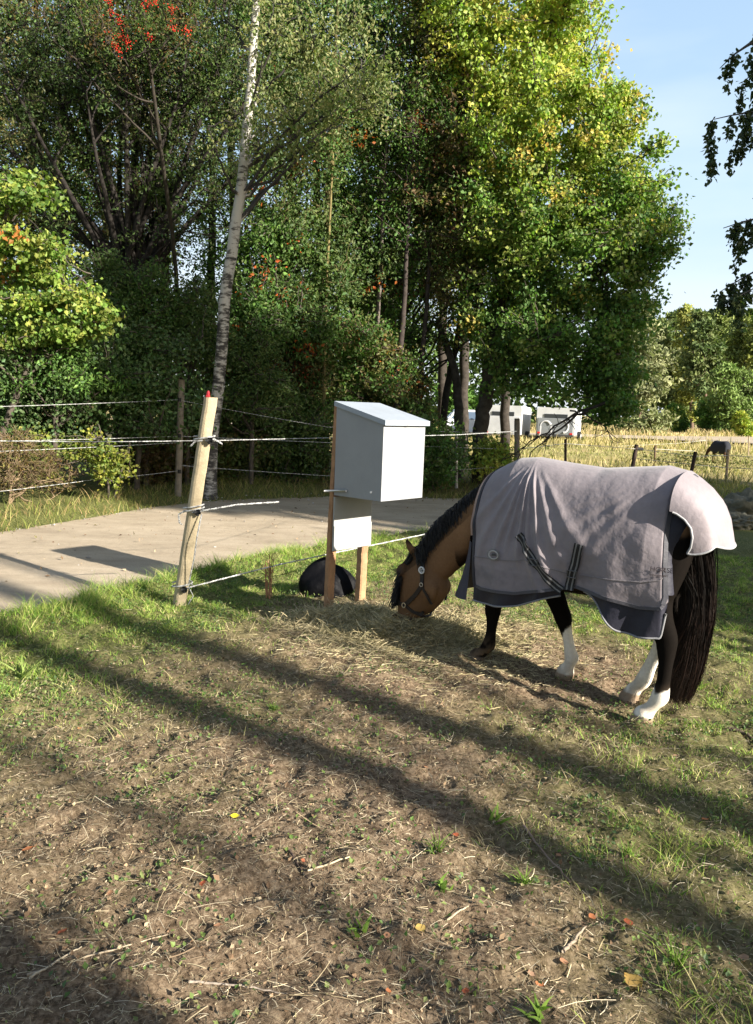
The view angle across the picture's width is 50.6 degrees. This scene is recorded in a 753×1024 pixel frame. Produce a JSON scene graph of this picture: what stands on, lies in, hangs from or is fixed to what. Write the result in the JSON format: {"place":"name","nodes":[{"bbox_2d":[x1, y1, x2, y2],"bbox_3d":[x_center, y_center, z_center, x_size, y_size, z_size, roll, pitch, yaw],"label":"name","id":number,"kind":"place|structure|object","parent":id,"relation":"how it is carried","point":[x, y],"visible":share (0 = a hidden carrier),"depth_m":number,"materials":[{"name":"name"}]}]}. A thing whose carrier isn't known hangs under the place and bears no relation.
{"place":"outdoors","nodes":[
{"label":"outdoors","id":0,"kind":"place"},
{"bbox_2d":[0,496,461,612],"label":"road","id":1,"kind":"structure","parent":0,"point":[22,574],"depth_m":9.64,"materials":[{"name":"concrete"}]},
{"bbox_2d":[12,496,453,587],"bbox_3d":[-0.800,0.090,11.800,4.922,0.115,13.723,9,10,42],"label":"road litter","id":2,"kind":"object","parent":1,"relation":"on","point":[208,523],"visible":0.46,"depth_m":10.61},
{"bbox_2d":[262,552,280,598],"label":"dead weed","id":3,"kind":"object","parent":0,"point":[267,583],"visible":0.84,"depth_m":6.58,"materials":[{"name":"brown plant"}]},
{"bbox_2d":[0,406,752,1023],"bbox_3d":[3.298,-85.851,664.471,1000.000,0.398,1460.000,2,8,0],"label":"ground","id":4,"kind":"structure","parent":0,"point":[462,858],"depth_m":3.14,"materials":[{"name":"soil"}]},
{"bbox_2d":[0,655,44,679],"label":"weed tuft","id":5,"kind":"object","parent":4,"relation":"on","point":[23,673],"visible":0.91,"depth_m":4.67,"materials":[{"name":"green plant"}]},
{"bbox_2d":[0,0,57,411],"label":"background tree","id":6,"kind":"object","parent":4,"relation":"on","point":[11,121],"visible":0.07,"depth_m":19.38,"materials":[{"name":"green plant"}]},
{"bbox_2d":[0,423,84,503],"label":"dry bramble","id":7,"kind":"object","parent":4,"relation":"on","point":[13,465],"visible":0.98,"depth_m":11.35,"materials":[{"name":"brown plant"}]},
{"bbox_2d":[0,0,92,392],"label":"background tree","id":8,"kind":"object","parent":4,"relation":"on","point":[16,146],"visible":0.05,"depth_m":21.93,"materials":[{"name":"green plant"}]},
{"bbox_2d":[29,946,81,978],"bbox_3d":[-0.928,1.300,2.302,0.015,0.018,0.171,7,9,32],"label":"stick","id":9,"kind":"object","parent":4,"relation":"on","point":[39,971],"visible":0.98,"depth_m":2.28,"materials":[{"name":"wood"}]},
{"bbox_2d":[2,0,115,440],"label":"background tree","id":10,"kind":"object","parent":4,"relation":"on","point":[90,191],"visible":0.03,"depth_m":23.50,"materials":[{"name":"green plant"}]},
{"bbox_2d":[0,164,126,438],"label":"maple tree","id":11,"kind":"object","parent":4,"relation":"on","point":[21,188],"visible":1,"depth_m":11.52,"materials":[{"name":"green plant"}]},
{"bbox_2d":[0,318,129,492],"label":"young tree","id":12,"kind":"object","parent":4,"relation":"on","point":[68,359],"visible":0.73,"depth_m":12.16,"materials":[{"name":"green plant"}]},
{"bbox_2d":[13,422,139,497],"bbox_3d":[-4.561,-0.757,12.023,1.941,1.175,1.047,2,8,0],"label":"dogwood shrub","id":13,"kind":"object","parent":4,"relation":"on","point":[103,459],"visible":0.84,"depth_m":11.93,"materials":[{"name":"green plant"}]},
{"bbox_2d":[38,2,129,440],"bbox_3d":[-8.796,-10.670,24.706,4.042,17.091,4.413,2,8,0],"label":"background tree","id":14,"kind":"object","parent":4,"relation":"on","point":[101,219],"visible":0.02,"depth_m":24.52,"materials":[{"name":"green plant"}]},
{"bbox_2d":[27,934,167,975],"bbox_3d":[-0.819,1.306,2.358,0.399,0.018,0.024,-2,9,-28],"label":"stick","id":15,"kind":"object","parent":4,"relation":"on","point":[31,973],"visible":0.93,"depth_m":2.37,"materials":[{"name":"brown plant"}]},
{"bbox_2d":[59,239,143,483],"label":"young tree","id":16,"kind":"object","parent":4,"relation":"on","point":[107,265],"visible":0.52,"depth_m":13.54,"materials":[{"name":"green plant"}]},
{"bbox_2d":[0,276,239,489],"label":"hazel bush","id":17,"kind":"object","parent":4,"relation":"on","point":[139,373],"visible":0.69,"depth_m":12.85,"materials":[{"name":"green plant"}]},
{"bbox_2d":[53,0,192,435],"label":"background tree","id":18,"kind":"object","parent":4,"relation":"on","point":[136,186],"visible":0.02,"depth_m":19.22,"materials":[{"name":"green plant"}]},
{"bbox_2d":[2,0,244,378],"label":"rowan tree","id":19,"kind":"object","parent":4,"relation":"on","point":[108,35],"visible":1,"depth_m":11.63,"materials":[{"name":"green plant"}]},
{"bbox_2d":[86,425,196,485],"bbox_3d":[-4.304,-0.998,14.845,2.126,1.486,2.042,-4,9,-37],"label":"understorey bush","id":20,"kind":"object","parent":4,"relation":"on","point":[155,465],"visible":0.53,"depth_m":14.56,"materials":[{"name":"green plant"}]},
{"bbox_2d":[0,0,287,477],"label":"willow tree","id":21,"kind":"object","parent":4,"relation":"on","point":[197,81],"visible":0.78,"depth_m":14.77,"materials":[{"name":"green plant"}]},
{"bbox_2d":[102,253,211,485],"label":"young tree","id":22,"kind":"object","parent":4,"relation":"on","point":[152,304],"visible":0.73,"depth_m":13.79,"materials":[{"name":"green plant"}]},
{"bbox_2d":[89,1,240,403],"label":"background tree","id":23,"kind":"object","parent":4,"relation":"on","point":[180,264],"visible":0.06,"depth_m":22.48,"materials":[{"name":"green plant"}]},
{"bbox_2d":[135,261,255,484],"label":"young tree","id":24,"kind":"object","parent":4,"relation":"on","point":[194,299],"visible":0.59,"depth_m":14.20,"materials":[{"name":"green plant"}]},
{"bbox_2d":[1,525,427,630],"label":"long grass","id":25,"kind":"structure","parent":4,"relation":"on","point":[213,564],"depth_m":7.29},
{"bbox_2d":[153,376,276,482],"bbox_3d":[-3.139,-1.389,15.424,2.608,2.424,2.542,-4,9,-37],"label":"understorey bush","id":26,"kind":"object","parent":4,"relation":"on","point":[232,453],"visible":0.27,"depth_m":15.08,"materials":[{"name":"green plant"}]},
{"bbox_2d":[171,0,265,400],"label":"background tree","id":27,"kind":"object","parent":4,"relation":"on","point":[205,263],"visible":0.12,"depth_m":23.63,"materials":[{"name":"green plant"}]},
{"bbox_2d":[186,4,272,427],"bbox_3d":[-4.334,-10.777,24.349,4.229,17.837,4.503,2,8,0],"label":"background tree","id":28,"kind":"object","parent":4,"relation":"on","point":[233,196],"visible":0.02,"depth_m":24.12,"materials":[{"name":"green plant"}]},
{"bbox_2d":[189,980,286,993],"bbox_3d":[-0.390,1.341,2.251,0.285,0.015,0.024,3,8,6],"label":"stick","id":29,"kind":"object","parent":4,"relation":"on","point":[209,983],"visible":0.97,"depth_m":2.26,"materials":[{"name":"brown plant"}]},
{"bbox_2d":[196,309,320,483],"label":"young tree","id":30,"kind":"object","parent":4,"relation":"on","point":[255,380],"visible":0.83,"depth_m":14.58,"materials":[{"name":"green plant"}]},
{"bbox_2d":[1,391,515,605],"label":"electric fence","id":31,"kind":"object","parent":4,"relation":"on","point":[204,440],"visible":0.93,"depth_m":6.18,"materials":[{"name":"brown wood"}]},
{"bbox_2d":[0,379,519,496],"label":"rope fence","id":32,"kind":"object","parent":4,"relation":"on","point":[179,460],"visible":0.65,"depth_m":13.17,"materials":[{"name":"brown wood"}]},
{"bbox_2d":[215,0,331,363],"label":"background tree","id":33,"kind":"object","parent":4,"relation":"on","point":[284,175],"visible":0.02,"depth_m":21.33,"materials":[{"name":"green plant"}]},
{"bbox_2d":[225,336,332,478],"bbox_3d":[-2.132,-2.218,16.393,2.247,3.124,2.632,-5,11,-45],"label":"understorey bush","id":34,"kind":"object","parent":4,"relation":"on","point":[299,365],"visible":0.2,"depth_m":15.83,"materials":[{"name":"green plant"}]},
{"bbox_2d":[238,383,333,485],"bbox_3d":[-1.715,-1.432,15.866,2.666,2.355,2.490,7,9,31],"label":"understorey bush","id":35,"kind":"object","parent":4,"relation":"on","point":[300,459],"visible":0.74,"depth_m":15.43,"materials":[{"name":"green plant"}]},
{"bbox_2d":[203,0,382,371],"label":"woodland tree","id":36,"kind":"object","parent":4,"relation":"on","point":[257,300],"visible":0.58,"depth_m":15.24,"materials":[{"name":"green plant"}]},
{"bbox_2d":[176,0,424,499],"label":"birch tree","id":37,"kind":"object","parent":4,"relation":"on","point":[361,96],"visible":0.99,"depth_m":12.16,"materials":[{"name":"green plant"}]},
{"bbox_2d":[288,849,314,887],"bbox_3d":[-0.267,1.255,2.808,0.014,0.022,0.225,-2,9,-28],"label":"stick","id":38,"kind":"object","parent":4,"relation":"on","point":[293,857],"visible":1,"depth_m":2.83,"materials":[{"name":"wood"}]},
{"bbox_2d":[280,0,361,419],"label":"background tree","id":39,"kind":"object","parent":4,"relation":"on","point":[326,3],"visible":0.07,"depth_m":22.03,"materials":[{"name":"green plant"}]},
{"bbox_2d":[220,1,422,479],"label":"woodland tree","id":40,"kind":"object","parent":4,"relation":"on","point":[344,273],"visible":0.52,"depth_m":15.75,"materials":[{"name":"green plant"}]},
{"bbox_2d":[298,557,355,597],"bbox_3d":[-0.384,0.580,6.692,0.536,0.414,0.386,2,8,0],"label":"bucket","id":41,"kind":"object","parent":4,"relation":"on","point":[312,580],"visible":0.57,"depth_m":6.58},
{"bbox_2d":[306,31,367,482],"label":"sapling","id":42,"kind":"object","parent":4,"relation":"on","point":[329,229],"visible":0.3,"depth_m":15.46,"materials":[{"name":"green plant"}]},
{"bbox_2d":[347,914,371,937],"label":"weed tuft","id":43,"kind":"object","parent":4,"relation":"on","point":[365,928],"visible":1,"depth_m":2.50,"materials":[{"name":"green plant"}]},
{"bbox_2d":[307,0,418,367],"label":"background tree","id":44,"kind":"object","parent":4,"relation":"on","point":[363,158],"visible":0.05,"depth_m":20.70,"materials":[{"name":"green plant"}]},
{"bbox_2d":[281,152,446,432],"bbox_3d":[-0.378,-4.271,16.605,3.751,7.344,3.058,2,8,0],"label":"woodland tree","id":45,"kind":"object","parent":4,"relation":"on","point":[357,355],"visible":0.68,"depth_m":16.07,"materials":[{"name":"green plant"}]},
{"bbox_2d":[2,316,741,428],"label":"distant wood","id":46,"kind":"object","parent":4,"relation":"on","point":[528,401],"visible":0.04,"depth_m":122.02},
{"bbox_2d":[0,568,752,1023],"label":"straw","id":47,"kind":"object","parent":4,"relation":"on","point":[396,984],"visible":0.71,"depth_m":2.95,"materials":[{"name":"plant"}]},
{"bbox_2d":[0,550,752,1023],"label":"clover","id":48,"kind":"object","parent":4,"relation":"on","point":[370,948],"visible":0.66,"depth_m":3.82,"materials":[{"name":"green plant"}]},
{"bbox_2d":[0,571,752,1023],"bbox_3d":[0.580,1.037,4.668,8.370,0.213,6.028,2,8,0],"label":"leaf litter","id":49,"kind":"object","parent":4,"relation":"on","point":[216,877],"visible":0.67,"depth_m":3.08,"materials":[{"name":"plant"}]},
{"bbox_2d":[0,472,752,533],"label":"verge grass","id":50,"kind":"structure","parent":4,"relation":"on","point":[298,493],"depth_m":13.72,"materials":[{"name":"plant"}]},
{"bbox_2d":[324,401,429,606],"bbox_3d":[-0.019,0.067,6.135,0.568,1.803,0.562,9,10,40],"label":"feed box","id":51,"kind":"object","parent":4,"relation":"on","point":[377,451],"visible":0.84,"depth_m":5.98,"materials":[{"name":"grey wood"}]},
{"bbox_2d":[351,25,427,354],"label":"sapling","id":52,"kind":"object","parent":4,"relation":"on","point":[385,159],"visible":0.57,"depth_m":16.12,"materials":[{"name":"green plant"}]},
{"bbox_2d":[331,357,453,428],"bbox_3d":[0.202,-1.959,16.877,2.840,2.761,2.428,2,8,0],"label":"understorey bush","id":53,"kind":"object","parent":4,"relation":"on","point":[410,408],"visible":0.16,"depth_m":16.37,"materials":[{"name":"green plant"}]},
{"bbox_2d":[337,139,447,404],"bbox_3d":[0.340,-5.401,20.628,3.435,8.491,4.350,5,8,18],"label":"background tree","id":54,"kind":"object","parent":4,"relation":"on","point":[376,222],"visible":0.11,"depth_m":19.97,"materials":[{"name":"green plant"}]},
{"bbox_2d":[233,592,563,662],"bbox_3d":[0.137,0.798,5.669,2.744,0.391,1.482,2,8,0],"label":"hay pile","id":55,"kind":"object","parent":4,"relation":"on","point":[380,624],"visible":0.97,"depth_m":5.48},
{"bbox_2d":[317,0,483,362],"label":"woodland tree","id":56,"kind":"object","parent":4,"relation":"on","point":[398,235],"visible":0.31,"depth_m":16.63,"materials":[{"name":"green plant"}]},
{"bbox_2d":[374,66,446,409],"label":"sapling","id":57,"kind":"object","parent":4,"relation":"on","point":[412,152],"visible":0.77,"depth_m":15.68,"materials":[{"name":"green plant"}]},
{"bbox_2d":[177,596,653,712],"bbox_3d":[0.337,0.888,5.489,3.873,0.191,2.702,2,8,0],"label":"scattered hay","id":58,"kind":"object","parent":4,"relation":"on","point":[432,654],"visible":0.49,"depth_m":5.15},
{"bbox_2d":[355,0,508,379],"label":"woodland tree","id":59,"kind":"object","parent":4,"relation":"on","point":[457,171],"visible":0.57,"depth_m":15.93,"materials":[{"name":"green plant"}]},
{"bbox_2d":[413,825,456,853],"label":"grass tuft","id":60,"kind":"object","parent":4,"relation":"on","point":[438,846],"visible":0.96,"depth_m":2.95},
{"bbox_2d":[396,49,477,404],"bbox_3d":[1.016,-4.948,16.433,1.775,8.826,1.938,2,8,0],"label":"sapling","id":61,"kind":"object","parent":4,"relation":"on","point":[425,319],"visible":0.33,"depth_m":16.20,"materials":[{"name":"green plant"}]},
{"bbox_2d":[395,22,490,426],"bbox_3d":[1.703,-8.301,24.237,4.160,13.431,4.163,-1,8,-23],"label":"background tree","id":62,"kind":"object","parent":4,"relation":"on","point":[442,370],"visible":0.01,"depth_m":24.76,"materials":[{"name":"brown plant"}]},
{"bbox_2d":[436,872,453,892],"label":"weed tuft","id":63,"kind":"object","parent":4,"relation":"on","point":[442,884],"visible":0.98,"depth_m":2.71,"materials":[{"name":"green plant"}]},
{"bbox_2d":[411,401,481,494],"bbox_3d":[1.005,-1.251,15.754,2.108,1.871,2.389,2,8,0],"label":"understorey bush","id":64,"kind":"object","parent":4,"relation":"on","point":[442,455],"visible":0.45,"depth_m":15.31,"materials":[{"name":"green plant"}]},
{"bbox_2d":[429,383,479,417],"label":"field bush","id":65,"kind":"object","parent":4,"relation":"on","point":[473,401],"visible":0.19,"depth_m":68.25,"materials":[{"name":"green plant"}]},
{"bbox_2d":[411,67,505,463],"bbox_3d":[2.322,-7.023,22.529,4.270,11.393,4.299,2,8,0],"label":"background tree","id":66,"kind":"object","parent":4,"relation":"on","point":[464,370],"depth_m":22.82,"materials":[{"name":"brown plant"}]},
{"bbox_2d":[438,81,498,477],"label":"sapling","id":67,"kind":"object","parent":4,"relation":"on","point":[446,392],"visible":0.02,"depth_m":17.72,"materials":[{"name":"brown plant"}]},
{"bbox_2d":[463,428,525,480],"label":"understorey bush","id":68,"kind":"object","parent":4,"relation":"on","point":[496,454],"visible":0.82,"depth_m":15.96,"materials":[{"name":"green plant"}]},
{"bbox_2d":[488,803,514,824],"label":"weed tuft","id":69,"kind":"object","parent":4,"relation":"on","point":[497,816],"visible":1,"depth_m":3.23,"materials":[{"name":"green plant"}]},
{"bbox_2d":[487,405,530,437],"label":"horse trailer","id":70,"kind":"object","parent":4,"relation":"on","point":[523,413],"visible":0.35,"depth_m":48.16,"materials":[{"name":"paint"}]},
{"bbox_2d":[503,862,542,884],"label":"grass tuft","id":71,"kind":"object","parent":4,"relation":"on","point":[524,881],"visible":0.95,"depth_m":2.79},
{"bbox_2d":[482,61,571,447],"bbox_3d":[4.097,-7.772,24.349,4.143,12.445,4.376,2,8,0],"label":"background tree","id":72,"kind":"object","parent":4,"relation":"on","point":[504,418],"visible":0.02,"depth_m":24.86,"materials":[{"name":"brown plant"}]},
{"bbox_2d":[512,992,552,1023],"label":"weed tuft","id":73,"kind":"object","parent":4,"relation":"on","point":[537,1007],"visible":0.99,"depth_m":2.18,"materials":[{"name":"green plant"}]},
{"bbox_2d":[381,0,697,483],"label":"aspen tree","id":74,"kind":"object","parent":4,"relation":"on","point":[528,246],"visible":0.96,"depth_m":15.14,"materials":[{"name":"green plant"}]},
{"bbox_2d":[500,400,622,461],"bbox_3d":[3.585,-1.501,15.319,2.409,1.355,0.278,2,8,0],"label":"dead branch","id":75,"kind":"object","parent":74,"relation":"attached to","point":[576,413],"visible":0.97,"depth_m":15.29,"materials":[{"name":"wood"}]},
{"bbox_2d":[522,824,570,881],"bbox_3d":[0.630,1.277,2.993,0.020,0.014,0.384,0,8,-15],"label":"stick","id":76,"kind":"object","parent":4,"relation":"on","point":[541,849],"visible":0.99,"depth_m":2.98,"materials":[{"name":"wood"}]},
{"bbox_2d":[536,407,581,439],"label":"horse trailer","id":77,"kind":"object","parent":4,"relation":"on","point":[546,418],"visible":0.8,"depth_m":47.08,"materials":[{"name":"paint"}]},
{"bbox_2d":[388,457,736,723],"bbox_3d":[1.006,0.364,4.878,2.204,1.407,0.640,8,9,37],"label":"horse","id":78,"kind":"object","parent":4,"relation":"on","point":[629,551],"visible":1,"depth_m":4.40},
{"bbox_2d":[562,925,586,952],"bbox_3d":[0.619,1.329,2.483,0.015,0.018,0.172,8,9,37],"label":"stick","id":79,"kind":"object","parent":4,"relation":"on","point":[567,947],"visible":0.98,"depth_m":2.46,"materials":[{"name":"wood"}]},
{"bbox_2d":[433,419,752,495],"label":"field grass","id":80,"kind":"structure","parent":4,"relation":"on","point":[598,440],"depth_m":40.64,"materials":[{"name":"plant"}]},
{"bbox_2d":[624,972,642,986],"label":"fallen leaf","id":81,"kind":"object","parent":4,"relation":"on","point":[635,980],"visible":1,"depth_m":2.33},
{"bbox_2d":[620,838,651,858],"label":"grass tuft","id":82,"kind":"object","parent":4,"relation":"on","point":[628,851],"visible":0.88,"depth_m":2.99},
{"bbox_2d":[523,433,749,483],"bbox_3d":[11.498,-2.050,30.139,6.094,1.593,32.709,5,8,21],"label":"paddock fence","id":83,"kind":"object","parent":4,"relation":"on","point":[634,455],"visible":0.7,"depth_m":21.92,"materials":[{"name":"brown wood"}]},
{"bbox_2d":[613,307,683,434],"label":"birch tree","id":84,"kind":"object","parent":4,"relation":"on","point":[660,361],"visible":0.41,"depth_m":60.10,"materials":[{"name":"green plant"}]},
{"bbox_2d":[648,317,682,426],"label":"tree","id":85,"kind":"object","parent":4,"relation":"on","point":[669,399],"visible":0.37,"depth_m":93.28,"materials":[{"name":"green plant"}]},
{"bbox_2d":[635,927,706,970],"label":"grass tuft","id":86,"kind":"object","parent":4,"relation":"on","point":[674,958],"visible":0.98,"depth_m":2.42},
{"bbox_2d":[665,402,689,431],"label":"field bush","id":87,"kind":"object","parent":4,"relation":"on","point":[672,408],"visible":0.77,"depth_m":78.74,"materials":[{"name":"green plant"}]},
{"bbox_2d":[665,309,695,421],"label":"birch tree","id":88,"kind":"object","parent":4,"relation":"on","point":[673,317],"visible":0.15,"depth_m":101.16,"materials":[{"name":"green plant"}]},
{"bbox_2d":[668,302,701,429],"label":"birch tree","id":89,"kind":"object","parent":4,"relation":"on","point":[686,398],"visible":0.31,"depth_m":90.21,"materials":[{"name":"green plant"}]},
{"bbox_2d":[632,451,752,476],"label":"field weeds","id":90,"kind":"object","parent":4,"relation":"on","point":[682,457],"visible":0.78,"depth_m":26.86,"materials":[{"name":"beige plant"}]},
{"bbox_2d":[675,308,732,417],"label":"birch tree","id":91,"kind":"object","parent":4,"relation":"on","point":[700,330],"visible":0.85,"depth_m":85.57,"materials":[{"name":"green plant"}]},
{"bbox_2d":[693,397,722,433],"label":"field bush","id":92,"kind":"object","parent":4,"relation":"on","point":[705,422],"visible":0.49,"depth_m":76.98,"materials":[{"name":"green plant"}]},
{"bbox_2d":[704,440,730,463],"bbox_3d":[13.246,-2.336,31.035,0.396,0.913,1.175,-1,8,-22],"label":"distant horse","id":93,"kind":"object","parent":4,"relation":"on","point":[721,447],"visible":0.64,"depth_m":30.69},
{"bbox_2d":[708,307,733,400],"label":"birch tree","id":94,"kind":"object","parent":4,"relation":"on","point":[722,321],"visible":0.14,"depth_m":94.66,"materials":[{"name":"green plant"}]},
{"bbox_2d":[695,360,752,433],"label":"field bush","id":95,"kind":"object","parent":4,"relation":"on","point":[728,405],"visible":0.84,"depth_m":72.33,"materials":[{"name":"leaf"},{"name":"bark"}]},
{"bbox_2d":[701,38,752,332],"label":"weeping birch","id":96,"kind":"object","parent":4,"relation":"on","point":[735,303],"visible":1,"depth_m":8.20,"materials":[{"name":"green plant"}]},
{"bbox_2d":[719,313,752,394],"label":"tree","id":97,"kind":"object","parent":4,"relation":"on","point":[735,350],"visible":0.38,"depth_m":91.54,"materials":[{"name":"green plant"}]},
{"bbox_2d":[723,498,752,514],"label":"boulder","id":98,"kind":"object","parent":4,"relation":"on","point":[741,505],"visible":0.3,"depth_m":12.89,"materials":[{"name":"grey stone"}]},
{"bbox_2d":[724,487,752,501],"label":"boulder","id":99,"kind":"object","parent":4,"relation":"on","point":[745,494],"visible":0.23,"depth_m":13.62,"materials":[{"name":"grey stone"}]},
{"bbox_2d":[729,410,752,436],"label":"field bush","id":100,"kind":"object","parent":4,"relation":"on","point":[742,424],"visible":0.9,"depth_m":67.02,"materials":[{"name":"green plant"}]},
{"bbox_2d":[729,511,752,529],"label":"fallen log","id":101,"kind":"object","parent":4,"relation":"on","point":[742,521],"visible":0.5,"depth_m":12.08,"materials":[{"name":"wood"}]},
{"bbox_2d":[729,726,752,740],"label":"stick","id":102,"kind":"object","parent":4,"relation":"on","point":[748,735],"visible":0.99,"depth_m":4.18,"materials":[{"name":"wood"}]},
{"bbox_2d":[730,367,752,408],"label":"field bush","id":103,"kind":"object","parent":4,"relation":"on","point":[749,391],"visible":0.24,"depth_m":74.37,"materials":[{"name":"green plant"}]},
{"bbox_2d":[740,320,752,381],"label":"birch tree","id":104,"kind":"object","parent":4,"relation":"on","point":[748,342],"visible":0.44,"depth_m":88.37,"materials":[{"name":"green plant"}]},
{"bbox_2d":[0,528,752,1023],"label":"grass","id":105,"kind":"structure","parent":0,"point":[164,574],"depth_m":5.21,"materials":[{"name":"plant"}]},
{"bbox_2d":[0,0,752,417],"label":"sky","id":106,"kind":"structure","parent":0,"point":[680,48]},
{"bbox_2d":[38,415,752,442],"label":"farm track","id":107,"kind":"structure","parent":0,"point":[726,438],"depth_m":54.54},
{"bbox_2d":[447,409,474,433],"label":"parked car","id":108,"kind":"object","parent":107,"relation":"on","point":[471,418],"visible":0.07,"depth_m":52.78,"materials":[{"name":"paint"}]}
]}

